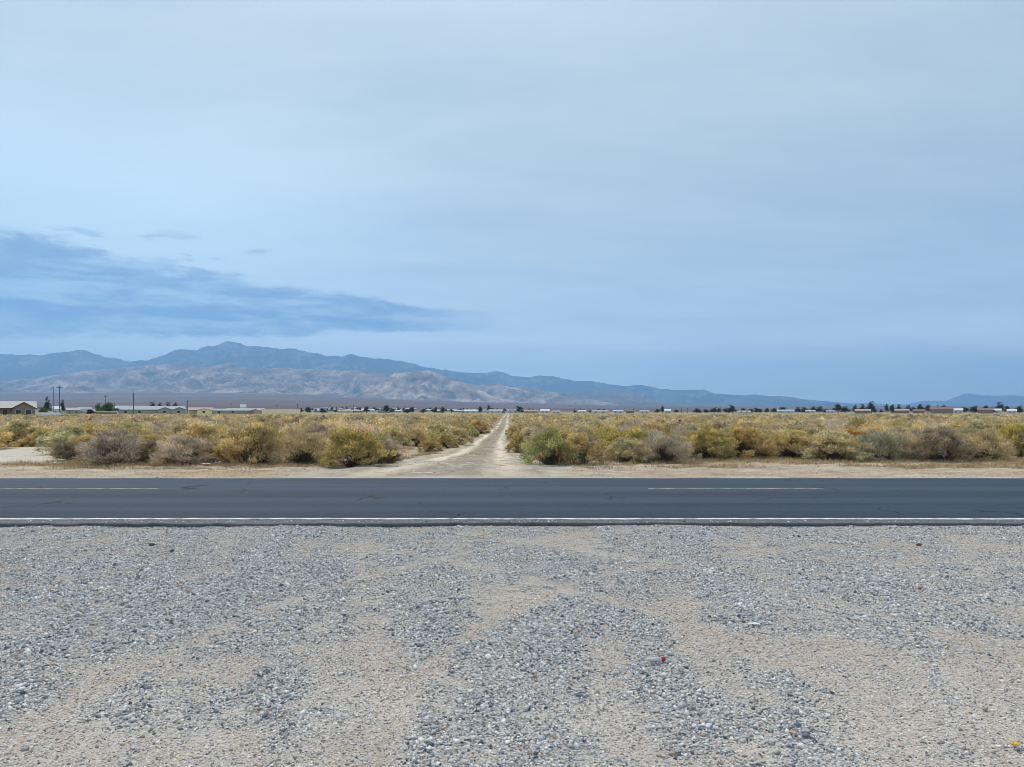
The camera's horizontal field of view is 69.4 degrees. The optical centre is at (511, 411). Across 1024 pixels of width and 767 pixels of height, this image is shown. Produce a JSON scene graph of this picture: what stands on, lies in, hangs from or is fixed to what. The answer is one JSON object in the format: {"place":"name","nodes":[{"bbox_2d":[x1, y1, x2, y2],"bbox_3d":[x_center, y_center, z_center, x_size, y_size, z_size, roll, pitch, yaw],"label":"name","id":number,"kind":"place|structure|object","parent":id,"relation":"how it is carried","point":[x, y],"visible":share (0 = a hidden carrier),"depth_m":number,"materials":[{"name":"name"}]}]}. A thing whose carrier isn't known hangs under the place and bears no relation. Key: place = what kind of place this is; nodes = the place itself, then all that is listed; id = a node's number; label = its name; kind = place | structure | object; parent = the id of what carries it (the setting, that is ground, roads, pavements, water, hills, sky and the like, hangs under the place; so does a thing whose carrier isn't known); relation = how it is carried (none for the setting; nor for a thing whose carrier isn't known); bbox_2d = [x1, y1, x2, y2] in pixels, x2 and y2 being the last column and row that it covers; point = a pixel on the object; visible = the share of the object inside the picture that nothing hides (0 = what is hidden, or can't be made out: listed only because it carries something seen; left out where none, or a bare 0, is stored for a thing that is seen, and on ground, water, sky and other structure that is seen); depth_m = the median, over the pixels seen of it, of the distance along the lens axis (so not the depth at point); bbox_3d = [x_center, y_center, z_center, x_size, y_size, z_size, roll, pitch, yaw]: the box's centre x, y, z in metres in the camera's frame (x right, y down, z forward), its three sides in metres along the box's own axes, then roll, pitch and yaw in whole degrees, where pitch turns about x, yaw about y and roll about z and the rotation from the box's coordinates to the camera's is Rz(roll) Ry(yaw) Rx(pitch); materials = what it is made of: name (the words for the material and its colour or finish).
{"place":"outdoors","nodes":[
{"label":"outdoors","id":0,"kind":"place"},
{"bbox_2d":[65,408,80,413],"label":"house","id":1,"kind":"structure","parent":0,"point":[72,410],"depth_m":563.00,"materials":[{"name":"grey paint"}]},
{"bbox_2d":[117,406,186,413],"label":"house","id":2,"kind":"structure","parent":0,"point":[156,409],"depth_m":409.80,"materials":[{"name":"grey paint"}]},
{"bbox_2d":[188,407,212,413],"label":"house","id":3,"kind":"structure","parent":0,"point":[200,410],"depth_m":453.46,"materials":[{"name":"beige paint"}]},
{"bbox_2d":[213,409,260,413],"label":"house","id":4,"kind":"structure","parent":0,"point":[233,411],"depth_m":527.89,"materials":[{"name":"grey paint"}]},
{"bbox_2d":[0,341,515,387],"bbox_3d":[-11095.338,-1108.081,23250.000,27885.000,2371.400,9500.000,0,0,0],"label":"mountain range","id":5,"kind":"structure","parent":0,"point":[19,367],"depth_m":23560.25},
{"bbox_2d":[254,409,300,413],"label":"building","id":6,"kind":"structure","parent":0,"point":[279,411],"depth_m":483.07,"materials":[{"name":"beige paint"}]},
{"bbox_2d":[0,363,617,405],"bbox_3d":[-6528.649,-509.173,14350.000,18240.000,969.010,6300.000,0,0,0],"label":"foothills","id":7,"kind":"structure","parent":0,"point":[224,378],"depth_m":14248.52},
{"bbox_2d":[343,370,506,402],"bbox_3d":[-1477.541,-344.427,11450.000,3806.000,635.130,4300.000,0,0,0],"label":"foothills","id":8,"kind":"structure","parent":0,"point":[425,385],"depth_m":11160.98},
{"bbox_2d":[287,413,578,477],"bbox_3d":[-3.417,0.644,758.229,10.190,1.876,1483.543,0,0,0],"label":"dirt track","id":9,"kind":"structure","parent":0,"point":[473,470],"depth_m":19.28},
{"bbox_2d":[0,461,1023,766],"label":"gravel","id":10,"kind":"structure","parent":0,"point":[272,543],"depth_m":5.28,"materials":[{"name":"gravel"}]},
{"bbox_2d":[0,392,1023,766],"bbox_3d":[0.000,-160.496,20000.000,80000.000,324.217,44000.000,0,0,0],"label":"ground","id":11,"kind":"structure","parent":0,"point":[8,454],"depth_m":4.46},
{"bbox_2d":[0,428,18,448],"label":"desert shrub","id":12,"kind":"object","parent":11,"relation":"on","point":[5,435],"visible":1,"depth_m":29.77,"materials":[{"name":"yellow plant"}]},
{"bbox_2d":[0,401,36,414],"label":"house","id":13,"kind":"structure","parent":11,"relation":"on","point":[19,407],"depth_m":220.10,"materials":[{"name":"beige paint"}]},
{"bbox_2d":[0,417,49,446],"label":"desert shrub","id":14,"kind":"object","parent":11,"relation":"on","point":[18,426],"visible":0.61,"depth_m":32.28,"materials":[{"name":"yellow plant"}]},
{"bbox_2d":[13,434,38,446],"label":"desert shrub","id":15,"kind":"object","parent":11,"relation":"on","point":[21,441],"visible":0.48,"depth_m":31.29,"materials":[{"name":"yellow plant"}]},
{"bbox_2d":[23,428,52,446],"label":"desert shrub","id":16,"kind":"object","parent":11,"relation":"on","point":[35,436],"visible":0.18,"depth_m":30.68,"materials":[{"name":"yellow plant"}]},
{"bbox_2d":[43,396,52,411],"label":"tree","id":17,"kind":"object","parent":11,"relation":"on","point":[46,405],"visible":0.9,"depth_m":499.87,"materials":[{"name":"green plant"}]},
{"bbox_2d":[31,424,88,453],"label":"desert shrub","id":18,"kind":"object","parent":11,"relation":"on","point":[65,432],"visible":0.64,"depth_m":25.82,"materials":[{"name":"green plant"}]},
{"bbox_2d":[50,439,85,459],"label":"desert shrub","id":19,"kind":"object","parent":11,"relation":"on","point":[67,451],"visible":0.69,"depth_m":22.40,"materials":[{"name":"brown plant"}]},
{"bbox_2d":[48,437,89,454],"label":"desert shrub","id":20,"kind":"object","parent":11,"relation":"on","point":[73,439],"visible":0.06,"depth_m":24.17,"materials":[{"name":"yellow plant"}]},
{"bbox_2d":[45,420,110,442],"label":"desert shrub","id":21,"kind":"object","parent":11,"relation":"on","point":[98,428],"visible":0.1,"depth_m":30.72,"materials":[{"name":"yellow plant"}]},
{"bbox_2d":[63,433,96,455],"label":"desert shrub","id":22,"kind":"object","parent":11,"relation":"on","point":[85,437],"visible":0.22,"depth_m":25.00,"materials":[{"name":"yellow plant"}]},
{"bbox_2d":[58,424,109,443],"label":"desert shrub","id":23,"kind":"object","parent":11,"relation":"on","point":[89,430],"visible":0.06,"depth_m":29.15,"materials":[{"name":"yellow plant"}]},
{"bbox_2d":[96,402,120,410],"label":"tree","id":24,"kind":"object","parent":11,"relation":"on","point":[105,406],"visible":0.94,"depth_m":339.24,"materials":[{"name":"green plant"}]},
{"bbox_2d":[71,429,153,465],"bbox_3d":[-11.174,1.016,20.974,2.386,1.220,2.392,0,0,-30],"label":"desert shrub","id":25,"kind":"object","parent":11,"relation":"on","point":[116,443],"visible":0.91,"depth_m":20.58,"materials":[{"name":"grey plant"}]},
{"bbox_2d":[115,420,147,432],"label":"desert shrub","id":26,"kind":"object","parent":11,"relation":"on","point":[131,425],"visible":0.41,"depth_m":32.92,"materials":[{"name":"yellow plant"}]},
{"bbox_2d":[121,426,161,438],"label":"desert shrub","id":27,"kind":"object","parent":11,"relation":"on","point":[145,431],"visible":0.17,"depth_m":26.08,"materials":[{"name":"yellow plant"}]},
{"bbox_2d":[119,432,170,456],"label":"desert shrub","id":28,"kind":"object","parent":11,"relation":"on","point":[154,437],"visible":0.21,"depth_m":23.32,"materials":[{"name":"yellow plant"}]},
{"bbox_2d":[126,438,172,462],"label":"desert shrub","id":29,"kind":"object","parent":11,"relation":"on","point":[153,447],"visible":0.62,"depth_m":21.15,"materials":[{"name":"brown plant"}]},
{"bbox_2d":[144,427,173,436],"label":"desert shrub","id":30,"kind":"object","parent":11,"relation":"on","point":[162,430],"visible":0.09,"depth_m":31.69,"materials":[{"name":"yellow plant"}]},
{"bbox_2d":[166,421,190,433],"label":"desert shrub","id":31,"kind":"object","parent":11,"relation":"on","point":[175,427],"visible":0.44,"depth_m":33.60,"materials":[{"name":"yellow plant"}]},
{"bbox_2d":[148,431,220,464],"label":"desert shrub","id":32,"kind":"object","parent":11,"relation":"on","point":[180,447],"visible":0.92,"depth_m":20.74,"materials":[{"name":"beige plant"}]},
{"bbox_2d":[153,422,231,456],"bbox_3d":[-10.092,0.937,23.709,2.349,1.309,3.109,0,0,18],"label":"desert shrub","id":33,"kind":"object","parent":11,"relation":"on","point":[199,430],"visible":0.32,"depth_m":23.51,"materials":[{"name":"yellow plant"}]},
{"bbox_2d":[192,441,238,462],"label":"desert shrub","id":34,"kind":"object","parent":11,"relation":"on","point":[217,460],"visible":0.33,"depth_m":21.50,"materials":[{"name":"brown plant"}]},
{"bbox_2d":[206,421,297,464],"bbox_3d":[-7.475,0.910,21.351,2.524,1.390,2.587,0,0,42],"label":"desert shrub","id":35,"kind":"object","parent":11,"relation":"on","point":[257,438],"visible":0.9,"depth_m":20.95,"materials":[{"name":"yellow plant"}]},
{"bbox_2d":[267,427,330,464],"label":"desert shrub","id":36,"kind":"object","parent":11,"relation":"on","point":[303,440],"visible":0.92,"depth_m":20.96,"materials":[{"name":"beige plant"}]},
{"bbox_2d":[309,421,328,432],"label":"desert shrub","id":37,"kind":"object","parent":11,"relation":"on","point":[315,427],"visible":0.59,"depth_m":35.28,"materials":[{"name":"beige plant"}]},
{"bbox_2d":[318,424,347,452],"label":"desert shrub","id":38,"kind":"object","parent":11,"relation":"on","point":[334,427],"visible":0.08,"depth_m":25.65,"materials":[{"name":"yellow plant"}]},
{"bbox_2d":[317,426,398,466],"bbox_3d":[-4.278,0.977,20.390,2.126,1.260,2.292,0,0,-22],"label":"desert shrub","id":39,"kind":"object","parent":11,"relation":"on","point":[355,442],"visible":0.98,"depth_m":20.00,"materials":[{"name":"yellow plant"}]},
{"bbox_2d":[345,422,389,436],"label":"desert shrub","id":40,"kind":"object","parent":11,"relation":"on","point":[358,427],"visible":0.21,"depth_m":28.37,"materials":[{"name":"beige plant"}]},
{"bbox_2d":[363,443,402,457],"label":"desert shrub","id":41,"kind":"object","parent":11,"relation":"on","point":[394,449],"visible":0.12,"depth_m":23.46,"materials":[{"name":"brown plant"}]},
{"bbox_2d":[373,430,404,451],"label":"desert shrub","id":42,"kind":"object","parent":11,"relation":"on","point":[393,443],"visible":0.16,"depth_m":25.06,"materials":[{"name":"beige plant"}]},
{"bbox_2d":[377,449,402,463],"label":"desert shrub","id":43,"kind":"object","parent":11,"relation":"on","point":[390,459],"visible":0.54,"depth_m":21.25,"materials":[{"name":"brown plant"}]},
{"bbox_2d":[387,435,410,453],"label":"desert shrub","id":44,"kind":"object","parent":11,"relation":"on","point":[405,450],"visible":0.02,"depth_m":26.25,"materials":[{"name":"beige plant"}]},
{"bbox_2d":[382,425,416,446],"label":"desert shrub","id":45,"kind":"object","parent":11,"relation":"on","point":[398,433],"visible":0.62,"depth_m":29.79,"materials":[{"name":"yellow plant"}]},
{"bbox_2d":[398,427,431,445],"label":"desert shrub","id":46,"kind":"object","parent":11,"relation":"on","point":[422,436],"visible":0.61,"depth_m":31.55,"materials":[{"name":"yellow plant"}]},
{"bbox_2d":[417,439,445,451],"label":"desert shrub","id":47,"kind":"object","parent":11,"relation":"on","point":[429,445],"visible":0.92,"depth_m":28.32,"materials":[{"name":"yellow plant"}]},
{"bbox_2d":[425,420,450,434],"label":"desert shrub","id":48,"kind":"object","parent":11,"relation":"on","point":[437,428],"visible":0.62,"depth_m":35.08,"materials":[{"name":"yellow plant"}]},
{"bbox_2d":[431,432,459,447],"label":"desert shrub","id":49,"kind":"object","parent":11,"relation":"on","point":[442,438],"visible":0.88,"depth_m":31.08,"materials":[{"name":"yellow plant"}]},
{"bbox_2d":[444,426,474,444],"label":"desert shrub","id":50,"kind":"object","parent":11,"relation":"on","point":[457,432],"visible":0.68,"depth_m":33.41,"materials":[{"name":"beige plant"}]},
{"bbox_2d":[465,419,491,433],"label":"desert shrub","id":51,"kind":"object","parent":11,"relation":"on","point":[481,425],"visible":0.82,"depth_m":50.24,"materials":[{"name":"beige plant"}]},
{"bbox_2d":[0,412,1023,439],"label":"distant brush","id":52,"kind":"object","parent":11,"relation":"on","point":[865,422],"visible":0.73,"depth_m":73.74,"materials":[{"name":"yellow plant"}]},
{"bbox_2d":[501,424,522,440],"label":"desert shrub","id":53,"kind":"object","parent":11,"relation":"on","point":[512,430],"visible":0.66,"depth_m":38.12,"materials":[{"name":"yellow plant"}]},
{"bbox_2d":[505,432,529,453],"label":"desert shrub","id":54,"kind":"object","parent":11,"relation":"on","point":[517,439],"visible":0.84,"depth_m":27.61,"materials":[{"name":"yellow plant"}]},
{"bbox_2d":[522,428,539,438],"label":"desert shrub","id":55,"kind":"object","parent":11,"relation":"on","point":[527,433],"visible":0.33,"depth_m":34.17,"materials":[{"name":"beige plant"}]},
{"bbox_2d":[517,424,586,464],"bbox_3d":[1.121,0.962,20.899,2.034,1.275,1.519,0,0,4],"label":"desert shrub","id":56,"kind":"object","parent":11,"relation":"on","point":[549,440],"visible":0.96,"depth_m":20.68,"materials":[{"name":"green plant"}]},
{"bbox_2d":[538,427,589,458],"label":"desert shrub","id":57,"kind":"object","parent":11,"relation":"on","point":[565,433],"visible":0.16,"depth_m":22.86,"materials":[{"name":"yellow plant"}]},
{"bbox_2d":[555,432,604,464],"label":"desert shrub","id":58,"kind":"object","parent":11,"relation":"on","point":[581,441],"visible":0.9,"depth_m":20.79,"materials":[{"name":"beige plant"}]},
{"bbox_2d":[581,425,616,435],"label":"desert shrub","id":59,"kind":"object","parent":11,"relation":"on","point":[608,428],"visible":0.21,"depth_m":28.30,"materials":[{"name":"yellow plant"}]},
{"bbox_2d":[587,428,659,456],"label":"desert shrub","id":60,"kind":"object","parent":11,"relation":"on","point":[611,437],"visible":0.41,"depth_m":23.34,"materials":[{"name":"yellow plant"}]},
{"bbox_2d":[601,436,652,462],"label":"desert shrub","id":61,"kind":"object","parent":11,"relation":"on","point":[627,448],"visible":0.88,"depth_m":21.59,"materials":[{"name":"yellow plant"}]},
{"bbox_2d":[626,426,664,454],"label":"desert shrub","id":62,"kind":"object","parent":11,"relation":"on","point":[651,431],"visible":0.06,"depth_m":24.59,"materials":[{"name":"beige plant"}]},
{"bbox_2d":[629,422,675,436],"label":"desert shrub","id":63,"kind":"object","parent":11,"relation":"on","point":[653,427],"visible":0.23,"depth_m":27.48,"materials":[{"name":"yellow plant"}]},
{"bbox_2d":[644,657,665,660],"bbox_3d":[0.861,1.489,4.458,0.131,0.026,0.026,0,0,-7],"label":"plastic tube","id":64,"kind":"object","parent":11,"relation":"on","point":[656,659],"visible":1,"depth_m":4.45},
{"bbox_2d":[634,429,701,463],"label":"desert shrub","id":65,"kind":"object","parent":11,"relation":"on","point":[664,445],"visible":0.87,"depth_m":21.47,"materials":[{"name":"green plant"}]},
{"bbox_2d":[671,422,698,434],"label":"desert shrub","id":66,"kind":"object","parent":11,"relation":"on","point":[686,428],"visible":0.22,"depth_m":31.97,"materials":[{"name":"brown plant"}]},
{"bbox_2d":[671,421,705,433],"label":"desert shrub","id":67,"kind":"object","parent":11,"relation":"on","point":[700,425],"visible":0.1,"depth_m":34.71,"materials":[{"name":"yellow plant"}]},
{"bbox_2d":[672,422,739,458],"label":"desert shrub","id":68,"kind":"object","parent":11,"relation":"on","point":[704,435],"visible":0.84,"depth_m":22.81,"materials":[{"name":"yellow plant"}]},
{"bbox_2d":[706,421,727,429],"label":"desert shrub","id":69,"kind":"object","parent":11,"relation":"on","point":[719,425],"visible":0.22,"depth_m":33.21,"materials":[{"name":"brown plant"}]},
{"bbox_2d":[710,422,784,458],"bbox_3d":[7.260,0.923,23.519,2.440,1.278,2.087,0,0,30],"label":"desert shrub","id":70,"kind":"object","parent":11,"relation":"on","point":[744,434],"visible":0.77,"depth_m":23.24,"materials":[{"name":"yellow plant"}]},
{"bbox_2d":[739,419,773,432],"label":"desert shrub","id":71,"kind":"object","parent":11,"relation":"on","point":[749,422],"visible":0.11,"depth_m":31.83,"materials":[{"name":"yellow plant"}]},
{"bbox_2d":[750,430,783,456],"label":"desert shrub","id":72,"kind":"object","parent":11,"relation":"on","point":[764,446],"visible":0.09,"depth_m":24.62,"materials":[{"name":"brown plant"}]},
{"bbox_2d":[760,428,826,458],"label":"desert shrub","id":73,"kind":"object","parent":11,"relation":"on","point":[797,439],"visible":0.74,"depth_m":23.31,"materials":[{"name":"yellow plant"}]},
{"bbox_2d":[780,423,818,434],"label":"desert shrub","id":74,"kind":"object","parent":11,"relation":"on","point":[808,429],"visible":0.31,"depth_m":31.93,"materials":[{"name":"yellow plant"}]},
{"bbox_2d":[803,421,830,432],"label":"desert shrub","id":75,"kind":"object","parent":11,"relation":"on","point":[819,424],"visible":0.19,"depth_m":33.16,"materials":[{"name":"yellow plant"}]},
{"bbox_2d":[807,428,855,457],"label":"desert shrub","id":76,"kind":"object","parent":11,"relation":"on","point":[839,429],"visible":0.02,"depth_m":23.89,"materials":[{"name":"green plant"}]},
{"bbox_2d":[795,428,876,460],"bbox_3d":[9.927,1.056,22.649,2.358,1.130,2.111,0,0,37],"label":"desert shrub","id":77,"kind":"object","parent":11,"relation":"on","point":[842,441],"visible":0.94,"depth_m":22.30,"materials":[{"name":"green plant"}]},
{"bbox_2d":[837,428,867,435],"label":"desert shrub","id":78,"kind":"object","parent":11,"relation":"on","point":[853,431],"visible":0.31,"depth_m":32.37,"materials":[{"name":"orange plant"}]},
{"bbox_2d":[845,428,920,461],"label":"desert shrub","id":79,"kind":"object","parent":11,"relation":"on","point":[884,442],"visible":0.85,"depth_m":22.29,"materials":[{"name":"green plant"}]},
{"bbox_2d":[882,425,915,435],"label":"desert shrub","id":80,"kind":"object","parent":11,"relation":"on","point":[901,429],"visible":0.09,"depth_m":25.18,"materials":[{"name":"beige plant"}]},
{"bbox_2d":[891,431,932,459],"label":"desert shrub","id":81,"kind":"object","parent":11,"relation":"on","point":[914,445],"visible":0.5,"depth_m":22.39,"materials":[{"name":"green plant"}]},
{"bbox_2d":[907,425,940,435],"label":"desert shrub","id":82,"kind":"object","parent":11,"relation":"on","point":[927,429],"visible":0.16,"depth_m":29.59,"materials":[{"name":"beige plant"}]},
{"bbox_2d":[912,425,981,461],"bbox_3d":[12.932,1.000,22.216,2.060,1.272,1.708,0,0,1],"label":"desert shrub","id":83,"kind":"object","parent":11,"relation":"on","point":[946,438],"visible":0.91,"depth_m":21.90,"materials":[{"name":"brown plant"}]},
{"bbox_2d":[913,433,982,459],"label":"desert shrub","id":84,"kind":"object","parent":11,"relation":"on","point":[979,454],"visible":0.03,"depth_m":22.43,"materials":[{"name":"brown plant"}]},
{"bbox_2d":[936,421,968,433],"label":"desert shrub","id":85,"kind":"object","parent":11,"relation":"on","point":[956,425],"visible":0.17,"depth_m":32.49,"materials":[{"name":"yellow plant"}]},
{"bbox_2d":[954,426,976,434],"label":"desert shrub","id":86,"kind":"object","parent":11,"relation":"on","point":[965,429],"visible":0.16,"depth_m":28.84,"materials":[{"name":"beige plant"}]},
{"bbox_2d":[963,418,995,430],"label":"desert shrub","id":87,"kind":"object","parent":11,"relation":"on","point":[975,424],"visible":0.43,"depth_m":35.09,"materials":[{"name":"yellow plant"}]},
{"bbox_2d":[953,427,1016,460],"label":"desert shrub","id":88,"kind":"object","parent":11,"relation":"on","point":[983,439],"visible":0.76,"depth_m":22.36,"materials":[{"name":"yellow plant"}]},
{"bbox_2d":[994,420,1023,456],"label":"desert shrub","id":89,"kind":"object","parent":11,"relation":"on","point":[1009,431],"visible":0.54,"depth_m":23.95,"materials":[{"name":"yellow plant"}]},
{"bbox_2d":[1004,431,1023,454],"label":"desert shrub","id":90,"kind":"object","parent":11,"relation":"on","point":[1019,443],"visible":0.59,"depth_m":23.57,"materials":[{"name":"brown plant"}]},
{"bbox_2d":[0,478,1023,526],"bbox_3d":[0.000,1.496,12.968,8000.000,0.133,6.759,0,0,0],"label":"road","id":91,"kind":"structure","parent":0,"point":[541,498],"depth_m":11.88,"materials":[{"name":"asphalt"}]},
{"bbox_2d":[0,488,157,488],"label":"dash","id":92,"kind":"object","parent":91,"relation":"on","point":[78,488],"visible":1,"depth_m":13.85,"materials":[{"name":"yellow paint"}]},
{"bbox_2d":[0,518,1023,519],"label":"edge line","id":93,"kind":"object","parent":91,"relation":"on","point":[513,518],"visible":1,"depth_m":10.03,"materials":[{"name":"white paint"}]},
{"bbox_2d":[648,488,822,488],"bbox_3d":[4.188,1.432,13.864,3.280,0.001,0.137,0,0,0],"label":"dash","id":94,"kind":"object","parent":91,"relation":"on","point":[735,488],"visible":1,"depth_m":13.85,"materials":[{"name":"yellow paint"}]},
{"bbox_2d":[0,427,1023,469],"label":"dry grass","id":95,"kind":"structure","parent":0,"point":[767,459],"depth_m":20.73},
{"bbox_2d":[0,0,1023,404],"label":"sky","id":96,"kind":"structure","parent":0,"point":[820,200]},
{"bbox_2d":[442,369,874,405],"bbox_3d":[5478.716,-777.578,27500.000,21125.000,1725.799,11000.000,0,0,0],"label":"mountain range","id":97,"kind":"structure","parent":0,"point":[554,384],"depth_m":27660.16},
{"bbox_2d":[563,391,763,405],"bbox_3d":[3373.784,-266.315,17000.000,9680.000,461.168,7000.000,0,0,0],"label":"foothills","id":98,"kind":"structure","parent":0,"point":[622,398],"depth_m":16899.80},
{"bbox_2d":[855,409,870,413],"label":"house","id":99,"kind":"structure","parent":0,"point":[861,411],"depth_m":715.01,"materials":[{"name":"beige paint"}]},
{"bbox_2d":[891,409,909,412],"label":"house","id":100,"kind":"structure","parent":0,"point":[901,410],"depth_m":797.72,"materials":[{"name":"beige paint"}]},
{"bbox_2d":[854,393,1023,405],"bbox_3d":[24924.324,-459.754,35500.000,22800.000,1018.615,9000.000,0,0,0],"label":"mountain range","id":101,"kind":"structure","parent":0,"point":[968,399],"depth_m":35093.82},
{"bbox_2d":[930,407,953,413],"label":"house","id":102,"kind":"structure","parent":0,"point":[941,410],"depth_m":731.61,"materials":[{"name":"beige paint"}]},
{"bbox_2d":[977,408,992,413],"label":"house","id":103,"kind":"structure","parent":0,"point":[984,410],"depth_m":715.61,"materials":[{"name":"brown paint"}]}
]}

